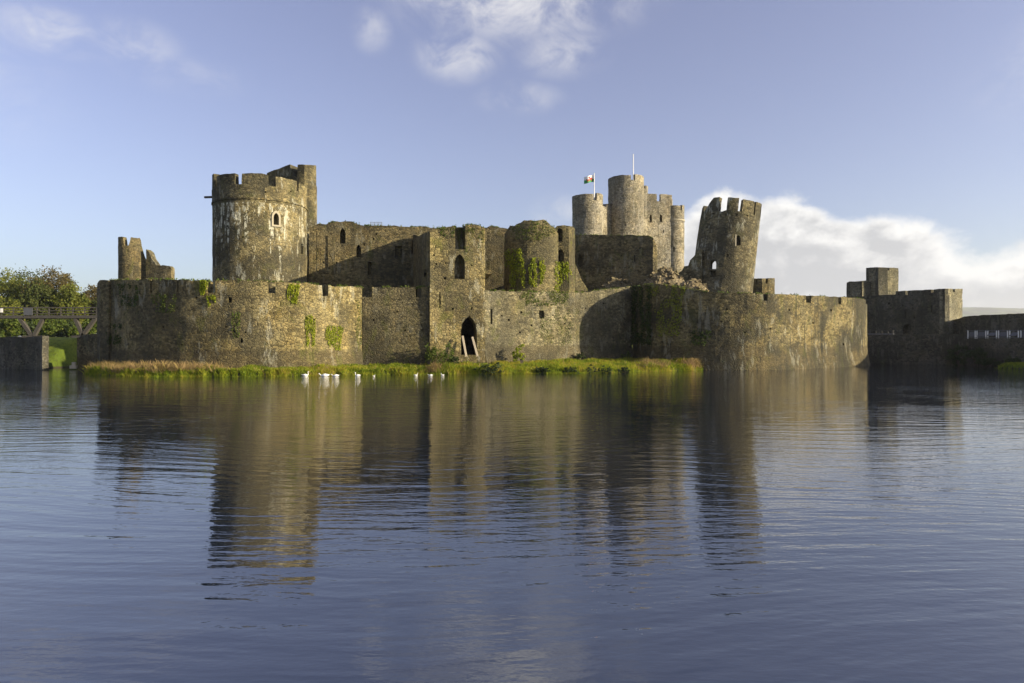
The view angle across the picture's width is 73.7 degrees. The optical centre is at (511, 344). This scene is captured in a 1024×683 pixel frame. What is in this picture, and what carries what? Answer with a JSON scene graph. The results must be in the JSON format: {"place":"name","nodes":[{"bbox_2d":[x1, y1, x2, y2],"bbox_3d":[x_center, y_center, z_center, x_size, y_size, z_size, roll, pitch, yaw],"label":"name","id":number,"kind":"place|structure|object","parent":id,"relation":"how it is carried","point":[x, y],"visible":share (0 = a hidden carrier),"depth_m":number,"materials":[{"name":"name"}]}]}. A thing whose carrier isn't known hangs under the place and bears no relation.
{"place":"outdoors","nodes":[
{"label":"outdoors","id":0,"kind":"place"},
{"bbox_2d":[118,237,174,279],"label":"ruined tower","id":1,"kind":"structure","parent":0,"point":[134,262],"depth_m":135.84,"materials":[{"name":"grey stone"}]},
{"bbox_2d":[81,356,703,376],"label":"bank ground","id":2,"kind":"structure","parent":0,"point":[394,371],"depth_m":79.97,"materials":[{"name":"green plant"}]},
{"bbox_2d":[97,280,110,361],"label":"wall","id":3,"kind":"structure","parent":2,"relation":"on","point":[103,313],"depth_m":87.34,"materials":[{"name":"grey stone"}]},
{"bbox_2d":[109,277,363,367],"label":"bastion wall","id":4,"kind":"structure","parent":2,"relation":"on","point":[192,326],"depth_m":80.45,"materials":[{"name":"brown stone"}]},
{"bbox_2d":[105,323,121,344],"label":"ivy","id":5,"kind":"object","parent":4,"relation":"attached to","point":[116,336],"visible":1,"depth_m":86.38,"materials":[{"name":"green plant"}]},
{"bbox_2d":[117,283,139,307],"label":"ivy","id":6,"kind":"object","parent":4,"relation":"attached to","point":[135,299],"visible":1,"depth_m":83.98,"materials":[{"name":"green plant"}]},
{"bbox_2d":[150,292,176,312],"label":"ivy","id":7,"kind":"object","parent":4,"relation":"attached to","point":[164,306],"visible":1,"depth_m":80.92,"materials":[{"name":"green plant"}]},
{"bbox_2d":[198,280,207,295],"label":"ivy","id":8,"kind":"object","parent":4,"relation":"attached to","point":[201,288],"visible":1,"depth_m":79.39,"materials":[{"name":"green plant"}]},
{"bbox_2d":[206,294,215,307],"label":"ivy","id":9,"kind":"object","parent":4,"relation":"attached to","point":[213,297],"visible":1,"depth_m":79.27,"materials":[{"name":"green plant"}]},
{"bbox_2d":[231,312,240,337],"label":"ivy","id":10,"kind":"object","parent":4,"relation":"attached to","point":[236,323],"visible":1,"depth_m":79.14,"materials":[{"name":"green plant"}]},
{"bbox_2d":[287,283,299,303],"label":"ivy","id":11,"kind":"object","parent":4,"relation":"attached to","point":[290,287],"visible":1,"depth_m":80.32,"materials":[{"name":"green plant"}]},
{"bbox_2d":[305,314,315,347],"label":"ivy","id":12,"kind":"object","parent":4,"relation":"attached to","point":[311,327],"visible":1,"depth_m":81.27,"materials":[{"name":"green plant"}]},
{"bbox_2d":[325,325,343,349],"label":"ivy","id":13,"kind":"object","parent":4,"relation":"attached to","point":[332,340],"visible":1,"depth_m":83.77,"materials":[{"name":"green plant"}]},
{"bbox_2d":[356,301,362,345],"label":"ivy","id":14,"kind":"object","parent":4,"relation":"attached to","point":[360,326],"visible":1,"depth_m":87.51,"materials":[{"name":"green plant"}]},
{"bbox_2d":[85,356,703,374],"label":"dry reeds","id":15,"kind":"object","parent":2,"relation":"on","point":[155,366],"visible":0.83,"depth_m":79.21,"materials":[{"name":"brown plant"}]},
{"bbox_2d":[362,285,429,365],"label":"curtain wall","id":16,"kind":"structure","parent":2,"relation":"on","point":[395,325],"depth_m":87.95,"materials":[{"name":"brown stone"}]},
{"bbox_2d":[424,343,431,364],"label":"shrub","id":17,"kind":"object","parent":2,"relation":"on","point":[429,360],"visible":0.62,"depth_m":86.57,"materials":[{"name":"green plant"}]},
{"bbox_2d":[424,341,454,364],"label":"shrub","id":18,"kind":"object","parent":2,"relation":"on","point":[433,351],"visible":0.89,"depth_m":85.54,"materials":[{"name":"green plant"}]},
{"bbox_2d":[413,223,491,363],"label":"gate tower","id":19,"kind":"structure","parent":2,"relation":"on","point":[451,273],"depth_m":88.46,"materials":[{"name":"brown stone"}]},
{"bbox_2d":[440,227,455,237],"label":"ivy","id":20,"kind":"object","parent":19,"relation":"attached to","point":[447,234],"visible":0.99,"depth_m":87.80,"materials":[{"name":"green plant"}]},
{"bbox_2d":[462,336,466,356],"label":"timber prop","id":21,"kind":"object","parent":19,"relation":"attached to","point":[464,346],"visible":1,"depth_m":87.01,"materials":[{"name":"beige wood"}]},
{"bbox_2d":[457,227,483,251],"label":"ivy","id":22,"kind":"object","parent":19,"relation":"attached to","point":[468,231],"visible":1,"depth_m":89.13,"materials":[{"name":"green plant"}]},
{"bbox_2d":[472,337,478,356],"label":"timber prop","id":23,"kind":"object","parent":19,"relation":"attached to","point":[475,346],"visible":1,"depth_m":86.98,"materials":[{"name":"beige wood"}]},
{"bbox_2d":[446,356,459,364],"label":"shrub","id":24,"kind":"object","parent":2,"relation":"on","point":[453,359],"visible":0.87,"depth_m":85.91,"materials":[{"name":"green plant"}]},
{"bbox_2d":[473,362,503,373],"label":"shrub","id":25,"kind":"object","parent":2,"relation":"on","point":[487,369],"visible":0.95,"depth_m":82.08,"materials":[{"name":"green plant"}]},
{"bbox_2d":[511,344,525,363],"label":"shrub","id":26,"kind":"object","parent":2,"relation":"on","point":[517,356],"visible":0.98,"depth_m":90.10,"materials":[{"name":"green plant"}]},
{"bbox_2d":[535,366,549,373],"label":"shrub","id":27,"kind":"object","parent":2,"relation":"on","point":[542,370],"visible":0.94,"depth_m":83.79,"materials":[{"name":"green plant"}]},
{"bbox_2d":[485,286,632,363],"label":"curtain wall","id":28,"kind":"structure","parent":2,"relation":"on","point":[600,321],"depth_m":98.11,"materials":[{"name":"brown stone"}]},
{"bbox_2d":[521,290,568,306],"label":"ivy","id":29,"kind":"object","parent":28,"relation":"attached to","point":[535,300],"visible":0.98,"depth_m":96.66,"materials":[{"name":"green plant"}]},
{"bbox_2d":[540,317,556,342],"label":"ivy","id":30,"kind":"object","parent":28,"relation":"attached to","point":[546,330],"visible":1,"depth_m":96.42,"materials":[{"name":"green plant"}]},
{"bbox_2d":[554,307,578,346],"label":"ivy","id":31,"kind":"object","parent":28,"relation":"attached to","point":[556,322],"visible":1,"depth_m":98.49,"materials":[{"name":"green plant"}]},
{"bbox_2d":[562,366,577,372],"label":"shrub","id":32,"kind":"object","parent":2,"relation":"on","point":[571,369],"visible":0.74,"depth_m":84.25,"materials":[{"name":"green plant"}]},
{"bbox_2d":[575,352,585,359],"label":"shrub","id":33,"kind":"object","parent":2,"relation":"on","point":[578,356],"visible":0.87,"depth_m":99.25,"materials":[{"name":"green plant"}]},
{"bbox_2d":[586,364,612,372],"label":"shrub","id":34,"kind":"object","parent":2,"relation":"on","point":[609,370],"visible":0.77,"depth_m":85.59,"materials":[{"name":"green plant"}]},
{"bbox_2d":[618,367,629,371],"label":"shrub","id":35,"kind":"object","parent":2,"relation":"on","point":[624,369],"visible":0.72,"depth_m":88.13,"materials":[{"name":"green plant"}]},
{"bbox_2d":[621,351,630,358],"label":"shrub","id":36,"kind":"object","parent":2,"relation":"on","point":[627,353],"visible":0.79,"depth_m":105.35,"materials":[{"name":"green plant"}]},
{"bbox_2d":[0,363,1023,682],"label":"water","id":37,"kind":"structure","parent":0,"point":[836,525],"depth_m":13.10,"materials":[{"name":"blue liquid"}]},
{"bbox_2d":[77,334,96,368],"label":"stone abutment","id":38,"kind":"object","parent":37,"relation":"in","point":[86,348],"visible":0.3,"depth_m":97.34,"materials":[{"name":"grey stone"}]},
{"bbox_2d":[632,283,869,369],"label":"bastion wall","id":39,"kind":"structure","parent":37,"relation":"in","point":[758,331],"depth_m":97.57,"materials":[{"name":"brown stone"}]},
{"bbox_2d":[630,285,651,345],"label":"ivy","id":40,"kind":"object","parent":39,"relation":"attached to","point":[637,334],"visible":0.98,"depth_m":103.81,"materials":[{"name":"green plant"}]},
{"bbox_2d":[642,266,684,285],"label":"rubble mound","id":41,"kind":"object","parent":39,"relation":"on","point":[665,275],"visible":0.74,"depth_m":106.14,"materials":[{"name":"beige stone"}]},
{"bbox_2d":[646,284,684,336],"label":"ivy","id":42,"kind":"object","parent":39,"relation":"attached to","point":[672,305],"visible":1,"depth_m":98.05,"materials":[{"name":"green plant"}]},
{"bbox_2d":[679,278,708,290],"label":"rubble mound","id":43,"kind":"object","parent":39,"relation":"on","point":[692,283],"visible":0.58,"depth_m":105.42,"materials":[{"name":"beige stone"}]},
{"bbox_2d":[688,329,710,345],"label":"ivy","id":44,"kind":"object","parent":39,"relation":"attached to","point":[695,335],"visible":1,"depth_m":95.81,"materials":[{"name":"green plant"}]},
{"bbox_2d":[0,0,1023,307],"label":"sky","id":45,"kind":"structure","parent":0,"point":[865,134],"materials":[{"name":"blue"}]},
{"bbox_2d":[18,307,1023,336],"bbox_3d":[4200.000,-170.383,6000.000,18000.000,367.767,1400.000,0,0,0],"label":"hills","id":46,"kind":"structure","parent":0,"point":[971,311],"depth_m":6043.01,"materials":[{"name":"green plant"}]},
{"bbox_2d":[49,337,1023,368],"bbox_3d":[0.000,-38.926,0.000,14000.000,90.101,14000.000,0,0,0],"label":"ground","id":47,"kind":"structure","parent":0,"point":[62,352],"depth_m":107.19,"materials":[{"name":"green plant"}]},
{"bbox_2d":[0,319,23,336],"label":"shrub","id":48,"kind":"object","parent":47,"relation":"on","point":[11,326],"visible":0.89,"depth_m":179.34,"materials":[{"name":"green plant"}]},
{"bbox_2d":[0,296,24,336],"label":"broadleaf tree","id":49,"kind":"object","parent":47,"relation":"on","point":[12,302],"visible":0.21,"depth_m":191.69,"materials":[{"name":"green plant"}]},
{"bbox_2d":[0,267,30,308],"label":"broadleaf tree","id":50,"kind":"object","parent":47,"relation":"on","point":[5,286],"visible":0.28,"depth_m":217.48,"materials":[{"name":"green plant"}]},
{"bbox_2d":[0,336,48,369],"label":"stone abutment","id":51,"kind":"object","parent":47,"relation":"on","point":[29,353],"visible":0.84,"depth_m":97.64,"materials":[{"name":"grey stone"}]},
{"bbox_2d":[0,307,96,337],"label":"footbridge","id":52,"kind":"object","parent":51,"relation":"on","point":[43,318],"visible":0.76,"depth_m":97.90,"materials":[{"name":"brown wood"}]},
{"bbox_2d":[23,308,32,316],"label":"info board","id":53,"kind":"object","parent":52,"relation":"attached to","point":[27,311],"visible":1,"depth_m":97.75,"materials":[{"name":"metal"}]},
{"bbox_2d":[17,321,35,335],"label":"shrub","id":54,"kind":"object","parent":47,"relation":"on","point":[30,324],"visible":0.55,"depth_m":181.34,"materials":[{"name":"green plant"}]},
{"bbox_2d":[5,266,50,321],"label":"broadleaf tree","id":55,"kind":"object","parent":47,"relation":"on","point":[25,275],"visible":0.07,"depth_m":225.85,"materials":[{"name":"green plant"}]},
{"bbox_2d":[16,319,48,335],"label":"shrub","id":56,"kind":"object","parent":47,"relation":"on","point":[35,321],"visible":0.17,"depth_m":192.87,"materials":[{"name":"green plant"}]},
{"bbox_2d":[15,278,57,335],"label":"broadleaf tree","id":57,"kind":"object","parent":47,"relation":"on","point":[28,297],"visible":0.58,"depth_m":200.55,"materials":[{"name":"green plant"}]},
{"bbox_2d":[19,265,83,336],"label":"broadleaf tree","id":58,"kind":"object","parent":47,"relation":"on","point":[53,281],"visible":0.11,"depth_m":212.41,"materials":[{"name":"green plant"}]},
{"bbox_2d":[39,319,69,336],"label":"shrub","id":59,"kind":"object","parent":47,"relation":"on","point":[51,325],"visible":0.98,"depth_m":184.23,"materials":[{"name":"green plant"}]},
{"bbox_2d":[42,319,75,336],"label":"shrub","id":60,"kind":"object","parent":47,"relation":"on","point":[58,335],"visible":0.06,"depth_m":192.22,"materials":[{"name":"green plant"}]},
{"bbox_2d":[54,322,74,336],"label":"shrub","id":61,"kind":"object","parent":47,"relation":"on","point":[64,333],"visible":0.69,"depth_m":186.30,"materials":[{"name":"green plant"}]},
{"bbox_2d":[47,279,92,324],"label":"broadleaf tree","id":62,"kind":"object","parent":47,"relation":"on","point":[68,298],"visible":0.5,"depth_m":202.68,"materials":[{"name":"green plant"}]},
{"bbox_2d":[65,325,79,335],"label":"shrub","id":63,"kind":"object","parent":47,"relation":"on","point":[72,330],"visible":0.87,"depth_m":182.47,"materials":[{"name":"green plant"}]},
{"bbox_2d":[69,362,77,368],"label":"waterside stone","id":64,"kind":"object","parent":47,"relation":"on","point":[73,366],"visible":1,"depth_m":96.03,"materials":[{"name":"grey stone"}]},
{"bbox_2d":[81,319,96,333],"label":"shrub","id":65,"kind":"object","parent":47,"relation":"on","point":[93,329],"visible":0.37,"depth_m":185.33,"materials":[{"name":"green plant"}]},
{"bbox_2d":[83,285,96,327],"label":"broadleaf tree","id":66,"kind":"object","parent":47,"relation":"on","point":[92,293],"visible":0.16,"depth_m":216.30,"materials":[{"name":"green plant"}]},
{"bbox_2d":[92,297,96,333],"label":"broadleaf tree","id":67,"kind":"object","parent":47,"relation":"on","point":[94,302],"depth_m":208.05,"materials":[{"name":"green plant"}]},
{"bbox_2d":[846,267,898,296],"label":"dam tower","id":68,"kind":"structure","parent":47,"relation":"on","point":[881,281],"depth_m":152.89,"materials":[{"name":"grey stone"}]},
{"bbox_2d":[848,289,962,334],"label":"dam gatehouse","id":69,"kind":"object","parent":47,"relation":"on","point":[931,311],"visible":0.73,"depth_m":133.85,"materials":[{"name":"grey stone"}]},
{"bbox_2d":[867,334,966,364],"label":"terrace wall","id":70,"kind":"structure","parent":47,"relation":"on","point":[930,349],"depth_m":124.63,"materials":[{"name":"grey stone"}]},
{"bbox_2d":[953,313,1023,336],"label":"dam wall","id":71,"kind":"structure","parent":47,"relation":"on","point":[962,325],"depth_m":121.17,"materials":[{"name":"grey stone"}]},
{"bbox_2d":[965,338,1023,366],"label":"terrace wall","id":72,"kind":"structure","parent":47,"relation":"on","point":[999,349],"depth_m":110.01,"materials":[{"name":"grey stone"}]},
{"bbox_2d":[966,330,1023,338],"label":"railing","id":73,"kind":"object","parent":72,"relation":"on","point":[976,333],"visible":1,"depth_m":111.03,"materials":[{"name":"grey metal"}]},
{"bbox_2d":[997,361,1023,368],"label":"grass","id":74,"kind":"structure","parent":47,"relation":"on","point":[1015,364],"depth_m":101.20,"materials":[{"name":"green plant"}]},
{"bbox_2d":[1003,355,1021,362],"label":"shrub","id":75,"kind":"object","parent":74,"relation":"on","point":[1016,359],"visible":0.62,"depth_m":104.12,"materials":[{"name":"green plant"}]},
{"label":"ward ground","id":76,"kind":"structure","parent":0,"visible":0},
{"bbox_2d":[204,173,307,292],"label":"round tower","id":77,"kind":"structure","parent":76,"relation":"on","point":[259,227],"depth_m":98.15,"materials":[{"name":"stone"}]},
{"bbox_2d":[267,164,316,282],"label":"stair turret","id":78,"kind":"object","parent":76,"relation":"on","point":[304,175],"visible":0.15,"depth_m":111.00,"materials":[{"name":"grey stone"}]},
{"bbox_2d":[309,220,506,354],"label":"hall wall","id":79,"kind":"structure","parent":76,"relation":"on","point":[367,257],"depth_m":107.83,"materials":[{"name":"brown stone"}]},
{"bbox_2d":[504,219,558,317],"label":"ruined tower","id":80,"kind":"structure","parent":76,"relation":"on","point":[546,250],"depth_m":97.00,"materials":[{"name":"grey stone"}]},
{"bbox_2d":[504,248,525,286],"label":"ivy","id":81,"kind":"object","parent":80,"relation":"attached to","point":[516,267],"visible":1,"depth_m":97.10,"materials":[{"name":"green plant"}]},
{"bbox_2d":[511,220,555,239],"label":"ivy","id":82,"kind":"object","parent":80,"relation":"attached to","point":[534,231],"visible":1,"depth_m":96.66,"materials":[{"name":"green plant"}]},
{"bbox_2d":[528,257,545,286],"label":"ivy","id":83,"kind":"object","parent":80,"relation":"attached to","point":[534,270],"visible":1,"depth_m":96.37,"materials":[{"name":"green plant"}]},
{"bbox_2d":[555,225,587,292],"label":"ruined pier","id":84,"kind":"structure","parent":76,"relation":"on","point":[566,243],"depth_m":100.69,"materials":[{"name":"grey stone"}]},
{"bbox_2d":[554,261,572,292],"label":"ivy","id":85,"kind":"object","parent":84,"relation":"attached to","point":[559,268],"visible":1,"depth_m":99.95,"materials":[{"name":"green plant"}]},
{"bbox_2d":[575,233,656,335],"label":"wall","id":86,"kind":"structure","parent":76,"relation":"on","point":[601,259],"depth_m":111.15,"materials":[{"name":"grey stone"}]},
{"bbox_2d":[599,277,632,305],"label":"rubble mound","id":87,"kind":"object","parent":86,"relation":"on","point":[613,282],"visible":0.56,"depth_m":109.78,"materials":[{"name":"stone"}]},
{"bbox_2d":[572,174,684,272],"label":"gatehouse","id":88,"kind":"object","parent":76,"relation":"on","point":[633,207],"visible":0.43,"depth_m":143.56,"materials":[{"name":"stone"}]},
{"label":"flagpole","id":89,"kind":"object","parent":88,"relation":"on","visible":0},
{"bbox_2d":[584,175,593,183],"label":"flag","id":90,"kind":"object","parent":89,"relation":"attached to","point":[588,179],"visible":1,"depth_m":140.04,"materials":[{"name":"multicoloured fabric"}]},
{"bbox_2d":[678,197,761,292],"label":"leaning tower","id":91,"kind":"structure","parent":76,"relation":"on","point":[727,240],"depth_m":113.64,"materials":[{"name":"stone"}]},
{"bbox_2d":[753,278,774,293],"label":"turret","id":92,"kind":"object","parent":76,"relation":"on","point":[763,285],"visible":0.28,"depth_m":124.56,"materials":[{"name":"brown stone"}]}
]}

